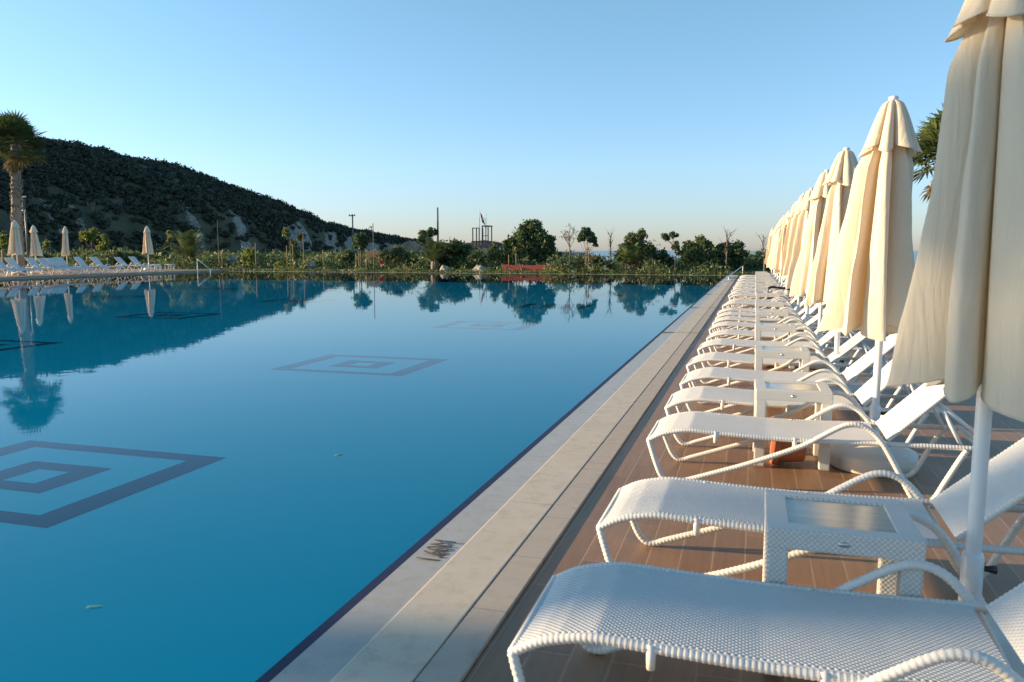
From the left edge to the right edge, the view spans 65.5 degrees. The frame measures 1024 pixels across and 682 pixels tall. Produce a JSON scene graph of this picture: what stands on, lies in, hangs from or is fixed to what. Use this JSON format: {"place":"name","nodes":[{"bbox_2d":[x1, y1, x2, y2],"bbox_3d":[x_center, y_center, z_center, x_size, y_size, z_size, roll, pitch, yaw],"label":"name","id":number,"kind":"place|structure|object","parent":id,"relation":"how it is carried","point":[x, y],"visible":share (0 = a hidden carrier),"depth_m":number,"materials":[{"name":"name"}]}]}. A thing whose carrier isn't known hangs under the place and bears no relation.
{"place":"outdoors","nodes":[
{"label":"outdoors","id":0,"kind":"place"},
{"bbox_2d":[0,269,211,276],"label":"bank deck","id":1,"kind":"structure","parent":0,"point":[88,271],"depth_m":53.23,"materials":[{"name":"beige wood"}]},
{"bbox_2d":[0,259,29,275],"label":"sun lounger","id":2,"kind":"object","parent":1,"relation":"on","point":[2,265],"visible":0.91,"depth_m":44.06,"materials":[{"name":"white plastic"}]},
{"bbox_2d":[7,220,24,274],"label":"closed umbrella","id":3,"kind":"object","parent":1,"relation":"on","point":[15,247],"visible":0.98,"depth_m":45.03,"materials":[{"name":"fabric"}]},
{"bbox_2d":[4,257,43,275],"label":"sun lounger","id":4,"kind":"object","parent":1,"relation":"on","point":[11,261],"visible":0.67,"depth_m":44.84,"materials":[{"name":"white plastic"}]},
{"bbox_2d":[0,109,50,271],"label":"fan palm","id":5,"kind":"object","parent":1,"relation":"on","point":[15,129],"visible":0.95,"depth_m":48.28,"materials":[{"name":"green plant"}]},
{"bbox_2d":[29,225,42,273],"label":"closed umbrella","id":6,"kind":"object","parent":1,"relation":"on","point":[35,246],"visible":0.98,"depth_m":47.21,"materials":[{"name":"fabric"}]},
{"bbox_2d":[25,258,63,274],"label":"sun lounger","id":7,"kind":"object","parent":1,"relation":"on","point":[33,263],"visible":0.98,"depth_m":46.09,"materials":[{"name":"white plastic"}]},
{"bbox_2d":[36,258,73,274],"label":"sun lounger","id":8,"kind":"object","parent":1,"relation":"on","point":[43,261],"visible":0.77,"depth_m":46.88,"materials":[{"name":"white plastic"}]},
{"bbox_2d":[45,258,82,273],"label":"sun lounger","id":9,"kind":"object","parent":1,"relation":"on","point":[53,262],"visible":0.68,"depth_m":47.50,"materials":[{"name":"white plastic"}]},
{"bbox_2d":[61,226,72,272],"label":"closed umbrella","id":10,"kind":"object","parent":1,"relation":"on","point":[65,246],"visible":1,"depth_m":49.32,"materials":[{"name":"fabric"}]},
{"bbox_2d":[54,257,90,273],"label":"sun lounger","id":11,"kind":"object","parent":1,"relation":"on","point":[61,261],"visible":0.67,"depth_m":48.05,"materials":[{"name":"white plastic"}]},
{"bbox_2d":[73,257,109,272],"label":"sun lounger","id":12,"kind":"object","parent":1,"relation":"on","point":[80,262],"visible":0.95,"depth_m":49.33,"materials":[{"name":"white plastic"}]},
{"bbox_2d":[90,257,125,272],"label":"sun lounger","id":13,"kind":"object","parent":1,"relation":"on","point":[97,261],"visible":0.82,"depth_m":50.58,"materials":[{"name":"white plastic"}]},
{"bbox_2d":[114,257,148,271],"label":"sun lounger","id":14,"kind":"object","parent":1,"relation":"on","point":[120,261],"visible":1,"depth_m":52.56,"materials":[{"name":"white plastic"}]},
{"bbox_2d":[129,256,161,270],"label":"sun lounger","id":15,"kind":"object","parent":1,"relation":"on","point":[135,261],"visible":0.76,"depth_m":53.72,"materials":[{"name":"white plastic"}]},
{"bbox_2d":[142,226,153,269],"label":"closed umbrella","id":16,"kind":"object","parent":1,"relation":"on","point":[147,246],"visible":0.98,"depth_m":56.02,"materials":[{"name":"fabric"}]},
{"bbox_2d":[0,270,221,279],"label":"bank wall","id":17,"kind":"structure","parent":0,"point":[103,275],"depth_m":47.87,"materials":[{"name":"stone"}]},
{"bbox_2d":[0,269,222,277],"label":"bank coping","id":18,"kind":"object","parent":17,"relation":"on","point":[105,273],"visible":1,"depth_m":48.18,"materials":[{"name":"stone"}]},
{"bbox_2d":[0,146,613,256],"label":"hill","id":19,"kind":"structure","parent":0,"point":[125,225],"depth_m":150.58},
{"bbox_2d":[0,136,568,255],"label":"hill scrub","id":20,"kind":"object","parent":19,"relation":"on","point":[92,166],"visible":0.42,"depth_m":155.92,"materials":[{"name":"green plant"}]},
{"bbox_2d":[0,324,666,681],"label":"pool floor","id":21,"kind":"structure","parent":0,"point":[280,531],"depth_m":7.76,"materials":[{"name":"tile"}]},
{"bbox_2d":[0,325,534,527],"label":"pool floor pattern","id":22,"kind":"object","parent":21,"relation":"on","point":[82,506],"visible":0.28,"depth_m":7.67,"materials":[{"name":"tile"}]},
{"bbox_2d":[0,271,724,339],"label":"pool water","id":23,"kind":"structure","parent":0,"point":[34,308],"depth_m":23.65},
{"bbox_2d":[0,266,729,274],"bbox_3d":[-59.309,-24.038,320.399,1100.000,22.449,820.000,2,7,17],"label":"ground","id":24,"kind":"structure","parent":0,"point":[93,268],"depth_m":57.18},
{"bbox_2d":[0,231,8,258],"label":"shrub","id":25,"kind":"object","parent":24,"relation":"on","point":[4,238],"visible":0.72,"depth_m":66.75,"materials":[{"name":"green plant"}]},
{"bbox_2d":[22,196,29,266],"bbox_3d":[-34.143,-7.593,55.845,0.500,5.082,0.320,2,7,17],"label":"lamp post","id":26,"kind":"object","parent":24,"relation":"on","point":[24,205],"visible":0.69,"depth_m":55.85,"materials":[{"name":"metal"}]},
{"bbox_2d":[79,227,98,254],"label":"young tree","id":27,"kind":"object","parent":24,"relation":"on","point":[91,234],"visible":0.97,"depth_m":68.88,"materials":[{"name":"green plant"}]},
{"bbox_2d":[96,234,110,253],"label":"shrub","id":28,"kind":"object","parent":24,"relation":"on","point":[103,245],"visible":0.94,"depth_m":67.38,"materials":[{"name":"green plant"}]},
{"bbox_2d":[105,247,132,264],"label":"bush","id":29,"kind":"object","parent":24,"relation":"on","point":[126,259],"visible":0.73,"depth_m":65.63,"materials":[{"name":"green plant"}]},
{"bbox_2d":[145,244,169,260],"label":"bush","id":30,"kind":"object","parent":24,"relation":"on","point":[156,252],"visible":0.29,"depth_m":68.21,"materials":[{"name":"green plant"}]},
{"bbox_2d":[156,230,223,265],"bbox_3d":[-26.592,-7.488,65.067,5.534,3.272,5.629,2,7,17],"label":"palm bush","id":31,"kind":"object","parent":24,"relation":"on","point":[188,244],"visible":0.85,"depth_m":64.43,"materials":[{"name":"green plant"}]},
{"bbox_2d":[240,247,257,267],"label":"shrub","id":32,"kind":"object","parent":24,"relation":"on","point":[248,255],"visible":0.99,"depth_m":61.04,"materials":[{"name":"green plant"}]},
{"bbox_2d":[282,227,303,265],"bbox_3d":[-16.534,-6.924,59.993,1.962,3.376,0.968,2,7,17],"label":"young tree","id":33,"kind":"object","parent":24,"relation":"on","point":[295,255],"visible":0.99,"depth_m":59.90,"materials":[{"name":"green plant"}]},
{"bbox_2d":[0,250,685,265],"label":"dry scrub","id":34,"kind":"object","parent":24,"relation":"on","point":[321,253],"visible":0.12,"depth_m":77.36,"materials":[{"name":"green plant"}]},
{"bbox_2d":[335,248,355,268],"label":"bush","id":35,"kind":"object","parent":24,"relation":"on","point":[348,255],"visible":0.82,"depth_m":60.74,"materials":[{"name":"green plant"}]},
{"bbox_2d":[352,232,371,268],"bbox_3d":[-11.018,-6.529,58.342,1.307,2.995,1.277,-4,8,-33],"label":"young tree","id":36,"kind":"object","parent":24,"relation":"on","point":[361,241],"visible":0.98,"depth_m":58.13,"materials":[{"name":"green plant"}]},
{"bbox_2d":[6,245,772,274],"bbox_3d":[-9.172,-6.894,65.913,64.256,2.156,18.776,2,7,17],"label":"shrub cover","id":37,"kind":"object","parent":24,"relation":"on","point":[332,258],"visible":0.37,"depth_m":61.50,"materials":[{"name":"green plant"}]},
{"bbox_2d":[6,253,772,274],"bbox_3d":[-10.451,-6.108,61.625,64.199,1.564,11.813,2,7,17],"label":"ground cover","id":38,"kind":"object","parent":24,"relation":"on","point":[681,270],"visible":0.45,"depth_m":56.06,"materials":[{"name":"green plant"}]},
{"bbox_2d":[41,262,738,274],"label":"edge grass","id":39,"kind":"structure","parent":24,"relation":"on","point":[412,271],"depth_m":52.27,"materials":[{"name":"green plant"}]},
{"bbox_2d":[377,244,418,268],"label":"bush","id":40,"kind":"object","parent":24,"relation":"on","point":[394,256],"visible":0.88,"depth_m":58.44,"materials":[{"name":"green plant"}]},
{"bbox_2d":[402,240,425,251],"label":"earth mound","id":41,"kind":"object","parent":24,"relation":"on","point":[409,244],"visible":0.36,"depth_m":203.42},
{"bbox_2d":[417,227,438,261],"bbox_3d":[-6.590,-7.295,62.201,1.669,3.298,1.310,-3,7,-21],"label":"young tree","id":42,"kind":"object","parent":24,"relation":"on","point":[430,232],"visible":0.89,"depth_m":61.95,"materials":[{"name":"green plant"}]},
{"bbox_2d":[411,237,457,269],"bbox_3d":[-5.373,-6.138,56.718,3.653,2.584,3.473,-2,7,-15],"label":"palm bush","id":43,"kind":"object","parent":24,"relation":"on","point":[434,249],"visible":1,"depth_m":56.41,"materials":[{"name":"green plant"}]},
{"bbox_2d":[437,237,472,269],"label":"bush","id":44,"kind":"object","parent":24,"relation":"on","point":[458,247],"visible":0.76,"depth_m":58.00,"materials":[{"name":"green plant"}]},
{"bbox_2d":[472,225,492,251],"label":"watch tower","id":45,"kind":"structure","parent":24,"relation":"on","point":[485,235],"depth_m":157.50,"materials":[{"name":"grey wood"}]},
{"bbox_2d":[467,249,497,262],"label":"bush","id":46,"kind":"object","parent":24,"relation":"on","point":[475,254],"visible":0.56,"depth_m":62.97,"materials":[{"name":"green plant"}]},
{"bbox_2d":[477,243,500,254],"bbox_3d":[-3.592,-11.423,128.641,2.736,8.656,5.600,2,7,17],"label":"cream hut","id":47,"kind":"object","parent":24,"relation":"on","point":[483,247],"visible":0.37,"depth_m":126.09,"materials":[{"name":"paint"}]},
{"bbox_2d":[487,241,506,266],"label":"young tree","id":48,"kind":"object","parent":24,"relation":"on","point":[496,250],"visible":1,"depth_m":55.83,"materials":[{"name":"green plant"}]},
{"bbox_2d":[267,271,726,275],"bbox_3d":[-4.176,-4.545,53.537,36.010,0.064,0.240,2,7,17],"label":"coping","id":49,"kind":"object","parent":24,"relation":"on","point":[496,273],"visible":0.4,"depth_m":52.40,"materials":[{"name":"grey stone"}]},
{"bbox_2d":[499,246,528,265],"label":"bush","id":50,"kind":"object","parent":24,"relation":"on","point":[514,252],"visible":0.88,"depth_m":55.56,"materials":[{"name":"green plant"}]},
{"bbox_2d":[501,263,555,272],"bbox_3d":[1.096,-4.895,54.064,3.826,0.722,0.140,2,7,17],"label":"barrier","id":51,"kind":"object","parent":24,"relation":"on","point":[526,267],"visible":0.5,"depth_m":54.03,"materials":[{"name":"red plastic"}]},
{"bbox_2d":[501,218,556,264],"bbox_3d":[1.234,-6.739,56.203,4.103,3.834,2.170,2,7,17],"label":"broad tree","id":52,"kind":"object","parent":24,"relation":"on","point":[527,235],"visible":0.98,"depth_m":55.71,"materials":[{"name":"green plant"}]},
{"bbox_2d":[330,275,734,681],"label":"coping","id":53,"kind":"object","parent":24,"relation":"on","point":[408,640],"visible":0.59,"depth_m":3.88,"materials":[{"name":"stone"}]},
{"bbox_2d":[560,224,578,268],"bbox_3d":[3.868,-6.342,54.386,1.332,3.486,1.242,2,7,17],"label":"bare tree","id":54,"kind":"object","parent":24,"relation":"on","point":[568,237],"visible":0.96,"depth_m":54.31,"materials":[{"name":"brown plant"}]},
{"bbox_2d":[576,227,598,265],"bbox_3d":[5.065,-6.088,53.487,1.529,3.214,0.883,1,7,5],"label":"young tree","id":55,"kind":"object","parent":24,"relation":"on","point":[587,233],"visible":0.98,"depth_m":53.26,"materials":[{"name":"green plant"}]},
{"bbox_2d":[578,252,612,270],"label":"bush","id":56,"kind":"object","parent":24,"relation":"on","point":[593,261],"visible":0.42,"depth_m":54.24,"materials":[{"name":"green plant"}]},
{"bbox_2d":[603,242,657,271],"bbox_3d":[7.682,-5.442,52.506,3.878,2.171,3.705,0,6,-2],"label":"palm bush","id":57,"kind":"object","parent":24,"relation":"on","point":[630,255],"visible":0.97,"depth_m":52.07,"materials":[{"name":"green plant"}]},
{"bbox_2d":[614,228,659,270],"bbox_3d":[8.581,-6.233,54.473,3.277,3.088,1.769,2,7,17],"label":"bush","id":58,"kind":"object","parent":24,"relation":"on","point":[640,235],"visible":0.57,"depth_m":54.23,"materials":[{"name":"green plant"}]},
{"bbox_2d":[653,247,676,269],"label":"bush","id":59,"kind":"object","parent":24,"relation":"on","point":[662,255],"visible":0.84,"depth_m":53.92,"materials":[{"name":"green plant"}]},
{"bbox_2d":[660,231,683,273],"bbox_3d":[10.337,-5.696,51.541,1.515,2.893,0.743,2,7,17],"label":"young tree","id":60,"kind":"object","parent":24,"relation":"on","point":[675,246],"visible":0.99,"depth_m":51.34,"materials":[{"name":"green plant"}]},
{"bbox_2d":[678,234,717,267],"bbox_3d":[12.390,-5.838,53.404,2.926,2.661,1.884,2,7,17],"label":"bush","id":61,"kind":"object","parent":24,"relation":"on","point":[692,251],"visible":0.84,"depth_m":52.94,"materials":[{"name":"green plant"}]},
{"bbox_2d":[711,239,751,271],"bbox_3d":[14.482,-5.601,52.793,2.760,2.346,1.689,2,7,17],"label":"bush","id":62,"kind":"object","parent":24,"relation":"on","point":[737,253],"visible":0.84,"depth_m":52.52,"materials":[{"name":"green plant"}]},
{"bbox_2d":[745,248,767,268],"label":"bush","id":63,"kind":"object","parent":24,"relation":"on","point":[758,255],"visible":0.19,"depth_m":54.95,"materials":[{"name":"green plant"}]},
{"bbox_2d":[912,102,942,202],"bbox_3d":[11.617,-3.596,21.276,2.880,5.557,2.655,2,7,17],"label":"fan palm","id":64,"kind":"object","parent":24,"relation":"on","point":[928,136],"visible":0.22,"depth_m":20.95,"materials":[{"name":"green plant"}]},
{"bbox_2d":[0,0,964,250],"label":"sky","id":65,"kind":"structure","parent":0,"point":[689,119],"materials":[{"name":"blue"}]},
{"bbox_2d":[255,271,725,681],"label":"pool wall","id":66,"kind":"structure","parent":0,"point":[278,667],"depth_m":3.95,"materials":[{"name":"blue tile"}]},
{"bbox_2d":[270,275,730,681],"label":"overflow edge","id":67,"kind":"object","parent":66,"relation":"on","point":[332,652],"visible":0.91,"depth_m":3.88,"materials":[{"name":"stone"}]},
{"bbox_2d":[416,539,455,560],"bbox_3d":[-0.367,1.044,3.978,0.142,0.004,0.242,2,9,17],"label":"depth mark","id":68,"kind":"object","parent":67,"relation":"on","point":[437,545],"visible":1,"depth_m":3.98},
{"bbox_2d":[558,251,917,262],"bbox_3d":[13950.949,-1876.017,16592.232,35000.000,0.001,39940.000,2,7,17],"label":"sea","id":69,"kind":"structure","parent":0,"point":[607,253],"depth_m":2442.21,"materials":[{"name":"blue liquid"}]},
{"bbox_2d":[464,275,1023,681],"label":"deck","id":70,"kind":"structure","parent":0,"point":[578,544],"depth_m":4.23,"materials":[{"name":"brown wood"}]},
{"bbox_2d":[732,286,789,301],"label":"sun lounger","id":71,"kind":"object","parent":70,"relation":"on","point":[763,291],"visible":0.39,"depth_m":22.81,"materials":[{"name":"white plastic"}]},
{"bbox_2d":[726,294,802,311],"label":"sun lounger","id":72,"kind":"object","parent":70,"relation":"on","point":[754,300],"visible":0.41,"depth_m":18.35,"materials":[{"name":"white plastic"}]},
{"bbox_2d":[507,560,1023,681],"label":"sun lounger","id":73,"kind":"object","parent":70,"relation":"on","point":[844,632],"visible":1,"depth_m":2.44,"materials":[{"name":"white plastic"}]},
{"bbox_2d":[728,289,804,306],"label":"sun lounger","id":74,"kind":"object","parent":70,"relation":"on","point":[733,293],"visible":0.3,"depth_m":21.38,"materials":[{"name":"white plastic"}]},
{"bbox_2d":[722,294,811,320],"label":"sun lounger","id":75,"kind":"object","parent":70,"relation":"on","point":[792,302],"visible":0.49,"depth_m":17.24,"materials":[{"name":"white plastic"}]},
{"bbox_2d":[729,290,805,307],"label":"sun lounger","id":76,"kind":"object","parent":70,"relation":"on","point":[777,291],"visible":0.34,"depth_m":20.33,"materials":[{"name":"white plastic"}]},
{"bbox_2d":[717,299,818,328],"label":"sun lounger","id":77,"kind":"object","parent":70,"relation":"on","point":[802,303],"visible":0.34,"depth_m":15.28,"materials":[{"name":"white plastic"}]},
{"bbox_2d":[756,293,779,308],"bbox_3d":[5.711,-0.798,17.819,0.500,0.538,0.470,2,7,16],"label":"side table","id":78,"kind":"object","parent":70,"relation":"on","point":[775,295],"visible":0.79,"depth_m":17.60,"materials":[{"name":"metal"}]},
{"bbox_2d":[712,303,825,338],"bbox_3d":[4.346,-0.445,13.243,1.942,0.895,0.654,2,7,17],"label":"sun lounger","id":79,"kind":"object","parent":70,"relation":"on","point":[776,319],"visible":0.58,"depth_m":13.22,"materials":[{"name":"white plastic"}]},
{"bbox_2d":[715,304,822,334],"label":"sun lounger","id":80,"kind":"object","parent":70,"relation":"on","point":[800,313],"visible":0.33,"depth_m":14.24,"materials":[{"name":"white plastic"}]},
{"bbox_2d":[754,301,783,328],"bbox_3d":[4.776,-0.455,14.799,0.500,0.538,0.470,2,7,16],"label":"side table","id":81,"kind":"object","parent":70,"relation":"on","point":[758,304],"visible":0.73,"depth_m":14.59,"materials":[{"name":"plastic"}]},
{"bbox_2d":[709,309,831,350],"bbox_3d":[4.056,-0.306,12.230,1.972,0.846,0.654,2,7,17],"label":"sun lounger","id":82,"kind":"object","parent":70,"relation":"on","point":[810,322],"visible":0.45,"depth_m":12.21,"materials":[{"name":"white plastic"}]},
{"bbox_2d":[755,309,788,340],"bbox_3d":[4.161,-0.224,12.768,0.500,0.538,0.470,2,7,17],"label":"side table","id":83,"kind":"object","parent":70,"relation":"on","point":[771,312],"visible":0.71,"depth_m":12.55,"materials":[{"name":"plastic"}]},
{"bbox_2d":[766,223,778,281],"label":"closed umbrella","id":84,"kind":"object","parent":70,"relation":"on","point":[771,250],"visible":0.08,"depth_m":28.29,"materials":[{"name":"fabric"}]},
{"bbox_2d":[754,322,796,368],"bbox_3d":[3.406,0.053,10.332,0.500,0.538,0.470,2,7,16],"label":"side table","id":85,"kind":"object","parent":70,"relation":"on","point":[791,328],"visible":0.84,"depth_m":10.12,"materials":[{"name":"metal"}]},
{"bbox_2d":[770,215,784,286],"bbox_3d":[7.800,-2.367,23.002,0.633,2.504,0.580,0,7,0],"label":"closed umbrella","id":86,"kind":"object","parent":70,"relation":"on","point":[773,262],"visible":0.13,"depth_m":22.99,"materials":[{"name":"fabric"}]},
{"bbox_2d":[706,323,853,353],"bbox_3d":[3.692,-0.184,10.952,1.942,0.894,0.654,2,7,18],"label":"sun lounger","id":87,"kind":"object","parent":70,"relation":"on","point":[768,335],"visible":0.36,"depth_m":10.96,"materials":[{"name":"white plastic"}]},
{"bbox_2d":[754,345,809,382],"bbox_3d":[2.643,0.337,7.830,0.500,0.538,0.470,2,7,17],"label":"side table","id":88,"kind":"object","parent":70,"relation":"on","point":[801,354],"visible":0.73,"depth_m":7.63,"materials":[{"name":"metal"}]},
{"bbox_2d":[697,330,867,376],"bbox_3d":[3.291,-0.044,9.771,1.942,0.882,0.654,2,7,17],"label":"sun lounger","id":89,"kind":"object","parent":70,"relation":"on","point":[825,338],"visible":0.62,"depth_m":9.77,"materials":[{"name":"white plastic"}]},
{"bbox_2d":[774,210,796,308],"bbox_3d":[7.024,-2.068,20.337,0.603,2.511,0.574,2,7,17],"label":"closed umbrella","id":90,"kind":"object","parent":70,"relation":"on","point":[780,248],"visible":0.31,"depth_m":20.29,"materials":[{"name":"fabric"}]},
{"bbox_2d":[686,332,885,399],"bbox_3d":[2.864,0.128,8.378,1.965,0.855,0.654,2,7,18],"label":"sun lounger","id":91,"kind":"object","parent":70,"relation":"on","point":[849,344],"visible":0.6,"depth_m":8.30,"materials":[{"name":"white plastic"}]},
{"bbox_2d":[770,441,806,464],"bbox_3d":[1.953,0.757,5.620,0.215,0.268,0.268,7,8,11],"label":"flower pot","id":92,"kind":"object","parent":70,"relation":"on","point":[795,456],"visible":0.47,"depth_m":5.53,"materials":[{"name":"ceramic"}]},
{"bbox_2d":[780,201,802,317],"bbox_3d":[6.172,-1.762,17.434,0.603,2.560,0.574,1,6,6],"label":"closed umbrella","id":93,"kind":"object","parent":70,"relation":"on","point":[791,215],"visible":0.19,"depth_m":17.39,"materials":[{"name":"fabric"}]},
{"bbox_2d":[753,379,832,470],"bbox_3d":[1.982,0.583,5.665,0.500,0.538,0.470,2,7,16],"label":"side table","id":94,"kind":"object","parent":70,"relation":"on","point":[820,394],"visible":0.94,"depth_m":5.47,"materials":[{"name":"plastic"}]},
{"bbox_2d":[679,334,913,417],"bbox_3d":[2.547,0.251,7.243,1.954,0.866,0.654,2,7,17],"label":"sun lounger","id":95,"kind":"object","parent":70,"relation":"on","point":[860,366],"visible":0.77,"depth_m":7.20,"materials":[{"name":"white plastic"}]},
{"bbox_2d":[782,193,813,331],"bbox_3d":[5.332,-1.452,14.772,0.592,2.551,0.573,2,7,19],"label":"closed umbrella","id":96,"kind":"object","parent":70,"relation":"on","point":[791,242],"visible":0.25,"depth_m":14.70,"materials":[{"name":"fabric"}]},
{"bbox_2d":[786,188,815,341],"bbox_3d":[4.694,-1.178,12.653,0.621,2.479,0.574,4,7,37],"label":"closed umbrella","id":97,"kind":"object","parent":70,"relation":"on","point":[805,205],"visible":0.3,"depth_m":12.59,"materials":[{"name":"fabric"}]},
{"bbox_2d":[665,360,941,445],"bbox_3d":[2.196,0.357,6.163,1.942,0.900,0.654,2,7,16],"label":"sun lounger","id":98,"kind":"object","parent":70,"relation":"on","point":[745,397],"visible":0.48,"depth_m":6.11,"materials":[{"name":"white plastic"}]},
{"bbox_2d":[596,438,1023,615],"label":"sun lounger","id":99,"kind":"object","parent":70,"relation":"on","point":[714,506],"visible":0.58,"depth_m":3.49,"materials":[{"name":"white plastic"}]},
{"bbox_2d":[646,383,973,505],"bbox_3d":[1.878,0.486,5.114,1.942,0.880,0.654,2,7,17],"label":"sun lounger","id":100,"kind":"object","parent":70,"relation":"on","point":[907,411],"visible":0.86,"depth_m":5.03,"materials":[{"name":"white plastic"}]},
{"bbox_2d":[789,169,841,368],"bbox_3d":[3.973,-0.918,10.201,0.575,2.518,0.579,-1,7,-10],"label":"closed umbrella","id":101,"kind":"object","parent":70,"relation":"on","point":[802,274],"visible":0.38,"depth_m":10.14,"materials":[{"name":"fabric"}]},
{"bbox_2d":[804,147,861,401],"bbox_3d":[3.304,-0.675,8.053,0.611,2.517,0.574,6,9,43],"label":"closed umbrella","id":102,"kind":"object","parent":70,"relation":"on","point":[839,178],"visible":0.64,"depth_m":7.95,"materials":[{"name":"fabric"}]},
{"bbox_2d":[762,489,926,675],"bbox_3d":[1.187,0.894,2.932,0.500,0.538,0.470,2,7,17],"label":"side table","id":103,"kind":"object","parent":70,"relation":"on","point":[885,531],"visible":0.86,"depth_m":2.76,"materials":[{"name":"wicker"}]},
{"bbox_2d":[818,95,922,474],"bbox_3d":[2.470,-0.377,5.432,0.680,2.517,0.577,2,7,17],"label":"closed umbrella","id":104,"kind":"object","parent":70,"relation":"on","point":[874,266],"visible":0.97,"depth_m":5.28,"materials":[{"name":"fabric"}]},
{"bbox_2d":[885,0,1023,679],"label":"closed umbrella","id":105,"kind":"object","parent":70,"relation":"on","point":[960,336],"visible":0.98,"depth_m":2.60,"materials":[{"name":"fabric"}]},
{"bbox_2d":[766,286,790,308],"bbox_3d":[6.471,-1.095,19.124,0.670,0.862,0.594,2,7,17],"label":"side table","id":106,"kind":"object","parent":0,"point":[775,287],"visible":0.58,"depth_m":18.94,"materials":[{"name":"white plastic"}]},
{"label":"channel bed","id":107,"kind":"structure","parent":0,"visible":0},
{"bbox_2d":[414,275,737,681],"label":"drain channel","id":108,"kind":"object","parent":107,"relation":"on","point":[457,656],"visible":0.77,"depth_m":3.90,"materials":[{"name":"grey stone"}]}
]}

